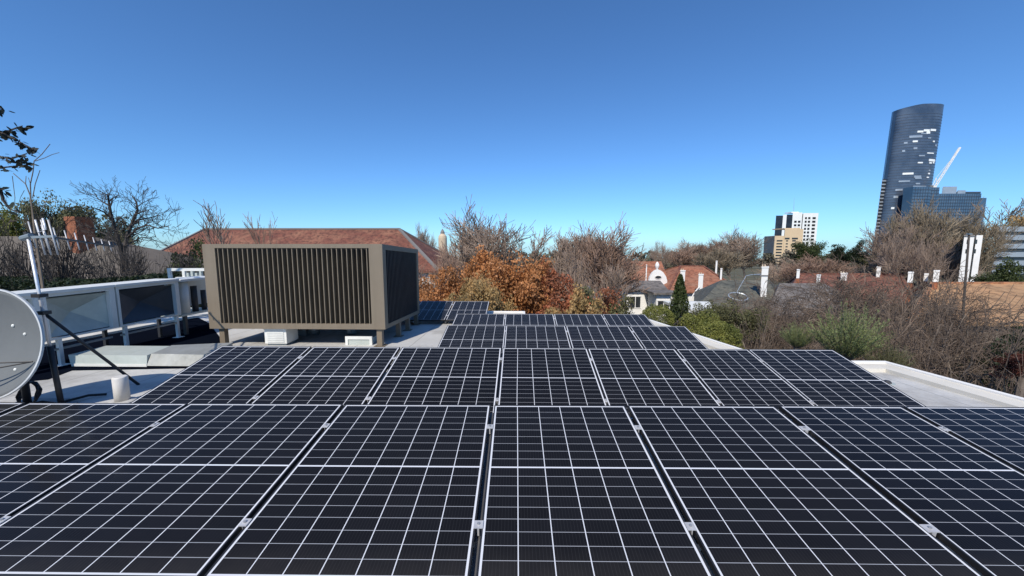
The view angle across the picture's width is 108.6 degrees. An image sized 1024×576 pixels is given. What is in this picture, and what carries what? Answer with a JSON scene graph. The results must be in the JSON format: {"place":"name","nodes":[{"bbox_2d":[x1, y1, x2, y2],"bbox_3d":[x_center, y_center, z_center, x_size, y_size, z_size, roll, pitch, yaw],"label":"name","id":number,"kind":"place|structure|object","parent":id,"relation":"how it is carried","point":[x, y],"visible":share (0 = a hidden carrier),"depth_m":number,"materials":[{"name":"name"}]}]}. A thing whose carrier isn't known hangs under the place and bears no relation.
{"place":"outdoors","nodes":[
{"label":"outdoors","id":0,"kind":"place"},
{"bbox_2d":[12,272,207,323],"bbox_3d":[-13.924,3.021,13.101,6.330,7.057,6.693,-5,8,-36],"label":"hedge","id":1,"kind":"object","parent":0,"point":[68,282],"visible":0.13,"depth_m":12.15,"materials":[{"name":"green plant"}]},
{"bbox_2d":[161,228,457,297],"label":"red roofed house","id":2,"kind":"structure","parent":0,"point":[399,237],"depth_m":34.71,"materials":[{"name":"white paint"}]},
{"bbox_2d":[0,0,1023,259],"label":"sky","id":3,"kind":"structure","parent":0,"point":[693,121],"materials":[{"name":"blue"}]},
{"bbox_2d":[516,259,989,339],"bbox_3d":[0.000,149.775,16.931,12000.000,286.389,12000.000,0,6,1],"label":"ground","id":4,"kind":"structure","parent":0,"point":[735,273],"depth_m":143.92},
{"bbox_2d":[0,106,40,214],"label":"gum tree","id":5,"kind":"object","parent":4,"relation":"on","point":[5,135],"visible":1,"depth_m":5.99,"materials":[{"name":"green plant"}]},
{"bbox_2d":[15,188,94,235],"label":"leafy tree","id":6,"kind":"object","parent":4,"relation":"on","point":[24,210],"visible":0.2,"depth_m":38.63,"materials":[{"name":"green plant"}]},
{"bbox_2d":[0,201,135,289],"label":"bare tree","id":7,"kind":"object","parent":4,"relation":"on","point":[49,278],"visible":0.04,"depth_m":13.02,"materials":[{"name":"brown plant"}]},
{"bbox_2d":[0,203,150,285],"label":"bare tree","id":8,"kind":"object","parent":4,"relation":"on","point":[63,271],"visible":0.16,"depth_m":15.39,"materials":[{"name":"brown plant"}]},
{"bbox_2d":[0,216,203,278],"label":"house","id":9,"kind":"structure","parent":4,"relation":"on","point":[152,258],"depth_m":23.77,"materials":[{"name":"paint"}]},
{"bbox_2d":[67,202,151,323],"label":"bare tree","id":10,"kind":"object","parent":4,"relation":"on","point":[105,274],"visible":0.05,"depth_m":13.34,"materials":[{"name":"brown plant"}]},
{"bbox_2d":[61,175,188,275],"bbox_3d":[-18.058,0.265,17.662,8.773,11.508,3.899,6,9,43],"label":"bare tree","id":11,"kind":"object","parent":4,"relation":"on","point":[133,222],"visible":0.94,"depth_m":17.07,"materials":[{"name":"brown plant"}]},
{"bbox_2d":[103,201,204,278],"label":"bare tree","id":12,"kind":"object","parent":4,"relation":"on","point":[180,260],"visible":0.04,"depth_m":16.04,"materials":[{"name":"brown plant"}]},
{"bbox_2d":[193,199,232,243],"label":"bare tree","id":13,"kind":"object","parent":4,"relation":"on","point":[215,232],"visible":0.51,"depth_m":26.46,"materials":[{"name":"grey plant"}]},
{"bbox_2d":[419,264,465,300],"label":"autumn tree","id":14,"kind":"object","parent":4,"relation":"on","point":[451,286],"visible":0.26,"depth_m":19.95,"materials":[{"name":"orange plant"}]},
{"bbox_2d":[432,195,534,276],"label":"bare tree","id":15,"kind":"object","parent":4,"relation":"on","point":[470,240],"visible":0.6,"depth_m":31.35,"materials":[{"name":"brown plant"}]},
{"bbox_2d":[457,244,516,287],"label":"autumn tree","id":16,"kind":"object","parent":4,"relation":"on","point":[480,257],"visible":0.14,"depth_m":23.82,"materials":[{"name":"orange plant"}]},
{"bbox_2d":[463,268,517,310],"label":"autumn tree","id":17,"kind":"object","parent":4,"relation":"on","point":[482,291],"visible":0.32,"depth_m":18.21,"materials":[{"name":"plant"}]},
{"bbox_2d":[0,311,1023,575],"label":"flat roof building","id":18,"kind":"structure","parent":4,"relation":"on","point":[926,389],"depth_m":5.63,"materials":[{"name":"grey concrete"}]},
{"bbox_2d":[0,289,69,403],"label":"satellite dish","id":19,"kind":"object","parent":18,"relation":"on","point":[22,339],"visible":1,"depth_m":4.00,"materials":[{"name":"grey paint"}]},
{"bbox_2d":[10,285,118,365],"bbox_3d":[-7.341,0.596,6.133,0.520,1.204,1.018,0,6,1],"label":"duct section","id":20,"kind":"object","parent":18,"relation":"on","point":[78,308],"visible":0.66,"depth_m":6.16,"materials":[{"name":"metal"}]},
{"bbox_2d":[18,233,139,402],"bbox_3d":[-5.250,0.360,4.502,0.288,2.017,0.833,1,7,9],"label":"aerial mast","id":21,"kind":"object","parent":18,"relation":"on","point":[43,312],"visible":0.86,"depth_m":4.22,"materials":[{"name":"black metal"}]},
{"bbox_2d":[23,218,113,254],"bbox_3d":[-5.745,-0.652,4.817,0.292,0.407,1.942,-4,8,-34],"label":"television aerial","id":22,"kind":"object","parent":21,"relation":"attached to","point":[44,235],"visible":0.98,"depth_m":4.13,"materials":[{"name":"white metal"}]},
{"bbox_2d":[89,279,184,345],"bbox_3d":[-7.316,0.492,7.261,0.520,1.252,1.228,0,6,1],"label":"duct section","id":23,"kind":"object","parent":18,"relation":"on","point":[137,300],"visible":0.78,"depth_m":7.26,"materials":[{"name":"grey metal"}]},
{"bbox_2d":[68,343,232,366],"bbox_3d":[-5.859,1.083,6.007,2.211,0.259,0.562,0,6,1],"label":"flat duct","id":24,"kind":"object","parent":18,"relation":"on","point":[146,356],"visible":0.93,"depth_m":5.79,"materials":[{"name":"metal"}]},
{"bbox_2d":[161,276,208,334],"bbox_3d":[-7.459,0.375,8.508,0.820,1.248,1.189,0,6,1],"label":"plant unit","id":25,"kind":"object","parent":18,"relation":"on","point":[192,291],"visible":0.38,"depth_m":8.32,"materials":[{"name":"white paint"}]},
{"bbox_2d":[202,244,420,346],"bbox_3d":[-4.066,0.047,8.147,3.416,2.013,2.400,0,6,1],"label":"louvred enclosure","id":26,"kind":"object","parent":18,"relation":"on","point":[312,286],"visible":0.97,"depth_m":7.00,"materials":[{"name":"brown metal"}]},
{"bbox_2d":[388,353,501,404],"bbox_3d":[0.114,1.164,4.277,8.042,0.443,1.345,0,6,1],"label":"mounting frame","id":27,"kind":"object","parent":18,"relation":"on","point":[499,378],"depth_m":4.35,"materials":[{"name":"metal"}]},
{"bbox_2d":[131,346,311,403],"bbox_3d":[-3.329,1.039,4.329,1.274,0.065,1.420,0,19,1],"label":"solar panel","id":28,"kind":"object","parent":27,"relation":"on","point":[237,374],"visible":0.77,"depth_m":4.30,"materials":[{"name":"glass"}]},
{"bbox_2d":[250,347,399,406],"bbox_3d":[-2.092,1.043,4.302,1.222,0.065,1.420,0,19,1],"label":"solar panel","id":29,"kind":"object","parent":27,"relation":"on","point":[344,376],"visible":0.77,"depth_m":4.27,"materials":[{"name":"glass"}]},
{"bbox_2d":[367,347,501,420],"bbox_3d":[-0.810,1.046,4.274,1.362,0.065,1.420,0,19,1],"label":"solar panel","id":30,"kind":"object","parent":27,"relation":"on","point":[441,375],"visible":0.82,"depth_m":4.25,"materials":[{"name":"glass"}]},
{"bbox_2d":[497,348,607,404],"bbox_3d":[0.432,1.050,4.248,1.142,0.065,1.420,0,19,1],"label":"solar panel","id":31,"kind":"object","parent":27,"relation":"on","point":[548,376],"visible":0.81,"depth_m":4.23,"materials":[{"name":"glass"}]},
{"bbox_2d":[588,348,721,421],"bbox_3d":[1.578,1.052,4.223,1.172,0.065,1.420,0,19,1],"label":"solar panel","id":32,"kind":"object","parent":27,"relation":"on","point":[652,377],"visible":0.81,"depth_m":4.21,"materials":[{"name":"glass"}]},
{"bbox_2d":[676,349,814,423],"bbox_3d":[2.632,1.055,4.200,0.955,0.066,1.420,0,19,1],"label":"solar panel","id":33,"kind":"object","parent":27,"relation":"on","point":[736,377],"visible":0.76,"depth_m":4.19,"materials":[{"name":"glass"}]},
{"bbox_2d":[748,349,926,407],"bbox_3d":[3.647,1.058,4.178,1.095,0.037,1.420,0,19,1],"label":"solar panel","id":34,"kind":"object","parent":27,"relation":"on","point":[826,378],"visible":0.6,"depth_m":4.18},
{"bbox_2d":[471,413,954,575],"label":"mounting frame","id":35,"kind":"object","parent":18,"relation":"on","point":[476,545],"visible":0.06,"depth_m":2.39,"materials":[{"name":"metal"}]},
{"bbox_2d":[0,403,187,523],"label":"solar panel","id":36,"kind":"object","parent":35,"relation":"on","point":[45,448],"visible":0.83,"depth_m":2.94,"materials":[{"name":"glass"}]},
{"bbox_2d":[0,403,342,575],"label":"solar panel","id":37,"kind":"object","parent":35,"relation":"on","point":[188,489],"visible":0.89,"depth_m":2.36,"materials":[{"name":"glass"}]},
{"bbox_2d":[204,404,492,575],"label":"solar panel","id":38,"kind":"object","parent":35,"relation":"on","point":[377,490],"visible":1,"depth_m":2.32,"materials":[{"name":"glass"}]},
{"bbox_2d":[476,405,712,575],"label":"solar panel","id":39,"kind":"object","parent":35,"relation":"on","point":[576,490],"visible":1,"depth_m":2.32,"materials":[{"name":"glass"}]},
{"bbox_2d":[628,405,982,575],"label":"solar panel","id":40,"kind":"object","parent":35,"relation":"on","point":[764,491],"visible":1,"depth_m":2.31,"materials":[{"name":"glass"}]},
{"bbox_2d":[779,406,1023,575],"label":"solar panel","id":41,"kind":"object","parent":35,"relation":"on","point":[965,499],"visible":1,"depth_m":2.53,"materials":[{"name":"glass"}]},
{"bbox_2d":[904,406,1023,473],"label":"solar panel","id":42,"kind":"object","parent":35,"relation":"on","point":[997,433],"visible":0.81,"depth_m":3.07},
{"bbox_2d":[481,249,558,313],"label":"autumn tree","id":43,"kind":"object","parent":4,"relation":"on","point":[523,287],"visible":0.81,"depth_m":21.28,"materials":[{"name":"orange plant"}]},
{"bbox_2d":[545,281,606,314],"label":"autumn tree","id":44,"kind":"object","parent":4,"relation":"on","point":[578,305],"visible":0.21,"depth_m":17.43,"materials":[{"name":"plant"}]},
{"bbox_2d":[543,220,609,303],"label":"bare tree","id":45,"kind":"object","parent":4,"relation":"on","point":[561,244],"visible":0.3,"depth_m":32.98,"materials":[{"name":"brown plant"}]},
{"bbox_2d":[535,272,622,313],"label":"autumn tree","id":46,"kind":"object","parent":4,"relation":"on","point":[565,305],"visible":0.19,"depth_m":19.75,"materials":[{"name":"orange plant"}]},
{"bbox_2d":[548,244,637,309],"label":"bare tree","id":47,"kind":"object","parent":4,"relation":"on","point":[579,276],"visible":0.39,"depth_m":24.11,"materials":[{"name":"brown plant"}]},
{"bbox_2d":[563,212,648,305],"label":"bare tree","id":48,"kind":"object","parent":4,"relation":"on","point":[600,253],"visible":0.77,"depth_m":27.75,"materials":[{"name":"brown plant"}]},
{"bbox_2d":[587,261,666,298],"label":"gabled house","id":49,"kind":"structure","parent":4,"relation":"on","point":[654,270],"depth_m":49.70,"materials":[{"name":"white paint"}]},
{"bbox_2d":[615,281,667,313],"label":"white outbuilding","id":50,"kind":"structure","parent":4,"relation":"on","point":[640,300],"depth_m":36.53,"materials":[{"name":"paint"}]},
{"bbox_2d":[666,273,690,325],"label":"cypress","id":51,"kind":"object","parent":4,"relation":"on","point":[679,299],"visible":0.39,"depth_m":16.82,"materials":[{"name":"green plant"}]},
{"bbox_2d":[664,261,725,300],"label":"terracotta house","id":52,"kind":"structure","parent":4,"relation":"on","point":[697,277],"depth_m":46.47,"materials":[{"name":"tile"}]},
{"bbox_2d":[678,309,729,339],"bbox_3d":[7.038,3.585,13.921,1.992,5.752,1.813,4,8,34],"label":"hedge","id":53,"kind":"object","parent":4,"relation":"on","point":[696,320],"visible":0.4,"depth_m":13.42,"materials":[{"name":"green plant"}]},
{"bbox_2d":[694,320,743,348],"bbox_3d":[6.484,3.860,11.833,1.355,5.674,1.662,2,7,19],"label":"hedge","id":54,"kind":"object","parent":4,"relation":"on","point":[734,337],"visible":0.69,"depth_m":11.24,"materials":[{"name":"green plant"}]},
{"bbox_2d":[688,298,749,334],"bbox_3d":[8.451,3.347,15.439,2.278,5.884,2.038,3,7,26],"label":"shrub","id":55,"kind":"object","parent":4,"relation":"on","point":[725,315],"visible":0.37,"depth_m":14.85,"materials":[{"name":"green plant"}]},
{"bbox_2d":[688,245,750,279],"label":"bare tree","id":56,"kind":"object","parent":4,"relation":"on","point":[725,261],"visible":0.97,"depth_m":60.04,"materials":[{"name":"brown plant"}]},
{"bbox_2d":[460,250,993,271],"bbox_3d":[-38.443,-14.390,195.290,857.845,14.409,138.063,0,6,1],"label":"distant wood","id":57,"kind":"object","parent":4,"relation":"on","point":[767,261],"visible":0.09,"depth_m":168.40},
{"bbox_2d":[694,264,775,347],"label":"slate house","id":58,"kind":"structure","parent":4,"relation":"on","point":[718,289],"depth_m":31.19,"materials":[{"name":"brown paint"}]},
{"bbox_2d":[713,225,774,279],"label":"bare tree","id":59,"kind":"object","parent":4,"relation":"on","point":[746,245],"visible":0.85,"depth_m":72.64,"materials":[{"name":"brown plant"}]},
{"bbox_2d":[673,284,820,349],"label":"bare thicket tree","id":60,"kind":"object","parent":4,"relation":"on","point":[763,338],"visible":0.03,"depth_m":12.18,"materials":[{"name":"brown plant"}]},
{"bbox_2d":[730,305,773,348],"bbox_3d":[9.687,3.451,15.359,1.918,5.697,2.144,2,7,19],"label":"shrub","id":61,"kind":"object","parent":4,"relation":"on","point":[753,320],"visible":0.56,"depth_m":14.57,"materials":[{"name":"green plant"}]},
{"bbox_2d":[763,228,803,263],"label":"beige tower","id":62,"kind":"structure","parent":4,"relation":"on","point":[778,246],"depth_m":390.97,"materials":[{"name":"concrete"}]},
{"bbox_2d":[774,210,818,247],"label":"white tower","id":63,"kind":"structure","parent":4,"relation":"on","point":[807,223],"depth_m":621.83,"materials":[{"name":"grey concrete"}]},
{"bbox_2d":[734,274,863,360],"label":"bare thicket tree","id":64,"kind":"object","parent":4,"relation":"on","point":[778,327],"visible":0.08,"depth_m":14.76,"materials":[{"name":"brown plant"}]},
{"bbox_2d":[766,283,843,348],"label":"sheet roofed house","id":65,"kind":"structure","parent":4,"relation":"on","point":[802,285],"depth_m":29.21,"materials":[{"name":"brown paint"}]},
{"bbox_2d":[790,237,828,264],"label":"leafy tree","id":66,"kind":"object","parent":4,"relation":"on","point":[814,251],"visible":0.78,"depth_m":69.09,"materials":[{"name":"green plant"}]},
{"bbox_2d":[772,253,862,281],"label":"bare tree","id":67,"kind":"object","parent":4,"relation":"on","point":[812,265],"visible":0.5,"depth_m":49.55,"materials":[{"name":"brown plant"}]},
{"bbox_2d":[712,257,929,360],"bbox_3d":[16.685,1.955,20.854,9.964,7.507,10.177,3,7,26],"label":"bare thicket tree","id":68,"kind":"object","parent":4,"relation":"on","point":[820,294],"visible":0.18,"depth_m":20.88,"materials":[{"name":"brown plant"}]},
{"bbox_2d":[730,268,944,349],"bbox_3d":[13.540,6.194,17.836,10.341,14.110,8.138,0,6,0],"label":"bare thicket tree","id":69,"kind":"object","parent":4,"relation":"on","point":[758,285],"visible":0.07,"depth_m":17.58,"materials":[{"name":"brown plant"}]},
{"bbox_2d":[741,268,934,360],"bbox_3d":[12.345,2.754,15.182,6.778,7.191,6.923,5,8,39],"label":"bare thicket tree","id":70,"kind":"object","parent":4,"relation":"on","point":[863,310],"visible":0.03,"depth_m":14.60,"materials":[{"name":"brown plant"}]},
{"bbox_2d":[824,240,871,266],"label":"leafy tree","id":71,"kind":"object","parent":4,"relation":"on","point":[848,256],"visible":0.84,"depth_m":69.37,"materials":[{"name":"green plant"}]},
{"bbox_2d":[802,298,894,359],"bbox_3d":[7.466,3.641,8.514,1.561,6.856,1.616,2,7,20],"label":"shrub","id":72,"kind":"object","parent":4,"relation":"on","point":[849,345],"visible":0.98,"depth_m":8.04,"materials":[{"name":"green plant"}]},
{"bbox_2d":[787,266,916,331],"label":"maroon roofed house","id":73,"kind":"structure","parent":4,"relation":"on","point":[799,277],"depth_m":38.44,"materials":[{"name":"brown paint"}]},
{"bbox_2d":[754,248,969,360],"bbox_3d":[21.307,2.245,22.231,10.030,9.444,10.334,0,6,-4],"label":"bare thicket tree","id":74,"kind":"object","parent":4,"relation":"on","point":[832,292],"visible":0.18,"depth_m":22.16,"materials":[{"name":"brown plant"}]},
{"bbox_2d":[810,273,962,374],"bbox_3d":[10.447,3.258,9.824,4.293,7.394,4.385,-6,9,-42],"label":"bare thicket tree","id":75,"kind":"object","parent":4,"relation":"on","point":[903,330],"visible":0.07,"depth_m":10.28,"materials":[{"name":"brown plant"}]},
{"bbox_2d":[861,340,916,367],"bbox_3d":[7.818,4.082,7.948,0.886,6.106,0.917,6,9,42],"label":"shrub","id":76,"kind":"object","parent":4,"relation":"on","point":[890,356],"visible":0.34,"depth_m":7.57,"materials":[{"name":"green plant"}]},
{"bbox_2d":[855,207,948,274],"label":"bare tree","id":77,"kind":"object","parent":4,"relation":"on","point":[875,244],"visible":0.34,"depth_m":45.35,"materials":[{"name":"brown plant"}]},
{"bbox_2d":[874,103,943,246],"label":"curved skyscraper","id":78,"kind":"structure","parent":4,"relation":"on","point":[912,145],"depth_m":491.68,"materials":[{"name":"blue glass"}]},
{"bbox_2d":[805,271,1023,390],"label":"bare thicket tree","id":79,"kind":"object","parent":4,"relation":"on","point":[926,329],"visible":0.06,"depth_m":12.95,"materials":[{"name":"brown plant"}]},
{"bbox_2d":[873,225,957,286],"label":"bare tree","id":80,"kind":"object","parent":4,"relation":"on","point":[920,256],"visible":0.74,"depth_m":38.90,"materials":[{"name":"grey plant"}]},
{"bbox_2d":[876,195,971,280],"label":"bare tree","id":81,"kind":"object","parent":4,"relation":"on","point":[920,216],"visible":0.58,"depth_m":43.24,"materials":[{"name":"brown plant"}]},
{"bbox_2d":[825,275,1023,393],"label":"bare thicket tree","id":82,"kind":"object","parent":4,"relation":"on","point":[966,371],"visible":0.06,"depth_m":8.72,"materials":[{"name":"brown plant"}]},
{"bbox_2d":[841,258,1023,351],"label":"bare thicket tree","id":83,"kind":"object","parent":4,"relation":"on","point":[931,273],"visible":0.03,"depth_m":19.71,"materials":[{"name":"brown plant"}]},
{"bbox_2d":[866,252,1003,359],"bbox_3d":[19.289,2.244,16.559,4.609,7.901,4.708,-4,8,-31],"label":"bare thicket tree","id":84,"kind":"object","parent":4,"relation":"on","point":[935,299],"visible":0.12,"depth_m":17.00,"materials":[{"name":"brown plant"}]},
{"bbox_2d":[850,267,1023,384],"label":"bare thicket tree","id":85,"kind":"object","parent":4,"relation":"on","point":[955,346],"visible":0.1,"depth_m":12.98,"materials":[{"name":"brown plant"}]},
{"bbox_2d":[861,270,1020,356],"bbox_3d":[22.071,2.538,18.305,8.156,6.916,8.331,-3,7,-22],"label":"bare thicket tree","id":86,"kind":"object","parent":4,"relation":"on","point":[973,296],"visible":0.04,"depth_m":18.98,"materials":[{"name":"brown plant"}]},
{"bbox_2d":[899,187,986,235],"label":"blue block","id":87,"kind":"structure","parent":4,"relation":"on","point":[951,198],"depth_m":482.64,"materials":[{"name":"glass"}]},
{"bbox_2d":[887,296,1023,397],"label":"bare thicket tree","id":88,"kind":"object","parent":4,"relation":"on","point":[980,354],"visible":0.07,"depth_m":11.23,"materials":[{"name":"brown plant"}]},
{"bbox_2d":[890,294,1023,396],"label":"bare thicket tree","id":89,"kind":"object","parent":4,"relation":"on","point":[947,367],"visible":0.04,"depth_m":9.23,"materials":[{"name":"brown plant"}]},
{"bbox_2d":[893,271,1023,372],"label":"bare thicket tree","id":90,"kind":"object","parent":4,"relation":"on","point":[928,316],"visible":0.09,"depth_m":14.18,"materials":[{"name":"brown plant"}]},
{"bbox_2d":[905,270,1023,344],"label":"sand roofed house","id":91,"kind":"structure","parent":4,"relation":"on","point":[999,288],"depth_m":24.16,"materials":[{"name":"brown paint"}]},
{"bbox_2d":[958,235,982,281],"bbox_3d":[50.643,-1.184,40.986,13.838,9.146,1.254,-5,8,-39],"label":"white flats","id":92,"kind":"structure","parent":4,"relation":"on","point":[974,251],"depth_m":37.05,"materials":[{"name":"paint"}]},
{"bbox_2d":[938,326,1023,392],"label":"bush","id":93,"kind":"object","parent":4,"relation":"on","point":[1000,348],"visible":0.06,"depth_m":11.51,"materials":[{"name":"brown plant"}]},
{"bbox_2d":[940,197,1023,276],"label":"bare tree","id":94,"kind":"object","parent":4,"relation":"on","point":[997,241],"visible":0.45,"depth_m":43.95,"materials":[{"name":"brown plant"}]},
{"bbox_2d":[969,256,1023,281],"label":"leafy tree","id":95,"kind":"object","parent":4,"relation":"on","point":[1000,274],"visible":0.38,"depth_m":31.83,"materials":[{"name":"green plant"}]},
{"bbox_2d":[988,350,1023,396],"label":"shrub","id":96,"kind":"object","parent":4,"relation":"on","point":[1013,366],"visible":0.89,"depth_m":7.64,"materials":[{"name":"brown plant"}]},
{"bbox_2d":[992,227,1023,278],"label":"banded block","id":97,"kind":"structure","parent":4,"relation":"on","point":[1018,256],"depth_m":63.90,"materials":[{"name":"grey metal"}]},
{"bbox_3d":[0.996,1.022,6.379,4.341,0.352,1.155,0,6,1],"label":"mounting frame","id":98,"kind":"object","parent":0,"visible":0},
{"bbox_2d":[438,325,505,352],"bbox_3d":[-0.675,0.916,6.396,1.118,0.056,1.220,0,18,1],"label":"solar panel","id":99,"kind":"object","parent":98,"relation":"on","point":[488,336],"visible":0.58,"depth_m":6.51,"materials":[{"name":"glass"}]},
{"bbox_2d":[504,325,570,347],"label":"solar panel","id":100,"kind":"object","parent":98,"relation":"on","point":[517,336],"visible":0.59,"depth_m":6.46,"materials":[{"name":"glass"}]},
{"bbox_2d":[566,326,643,349],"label":"solar panel","id":101,"kind":"object","parent":98,"relation":"on","point":[587,337],"visible":0.57,"depth_m":6.45,"materials":[{"name":"glass"}]},
{"bbox_2d":[629,326,707,349],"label":"solar panel","id":102,"kind":"object","parent":98,"relation":"on","point":[666,337],"visible":0.61,"depth_m":6.44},
{"bbox_3d":[0.879,0.900,8.008,4.264,0.308,1.235,0,6,1],"label":"mounting frame","id":103,"kind":"object","parent":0,"visible":0},
{"bbox_2d":[452,314,504,324],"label":"solar panel","id":104,"kind":"object","parent":103,"relation":"on","point":[479,319],"visible":0.44,"depth_m":8.31,"materials":[{"name":"glass"}]},
{"bbox_2d":[504,314,555,325],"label":"solar panel","id":105,"kind":"object","parent":103,"relation":"on","point":[532,319],"visible":0.53,"depth_m":8.29,"materials":[{"name":"glass"}]},
{"bbox_2d":[554,314,607,326],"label":"solar panel","id":106,"kind":"object","parent":103,"relation":"on","point":[565,320],"visible":0.53,"depth_m":8.23,"materials":[{"name":"glass"}]},
{"bbox_2d":[602,314,653,325],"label":"solar panel","id":107,"kind":"object","parent":103,"relation":"on","point":[627,320],"visible":0.5,"depth_m":8.22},
{"bbox_3d":[-2.134,0.697,9.993,2.823,0.359,1.280,0,6,1],"label":"mounting frame","id":108,"kind":"object","parent":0,"visible":0},
{"bbox_2d":[410,301,453,320],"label":"solar panel","id":109,"kind":"object","parent":108,"relation":"on","point":[434,310],"visible":0.82,"depth_m":9.92,"materials":[{"name":"glass"}]},
{"bbox_2d":[446,301,488,320],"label":"solar panel","id":110,"kind":"object","parent":108,"relation":"on","point":[469,307],"visible":0.8,"depth_m":10.06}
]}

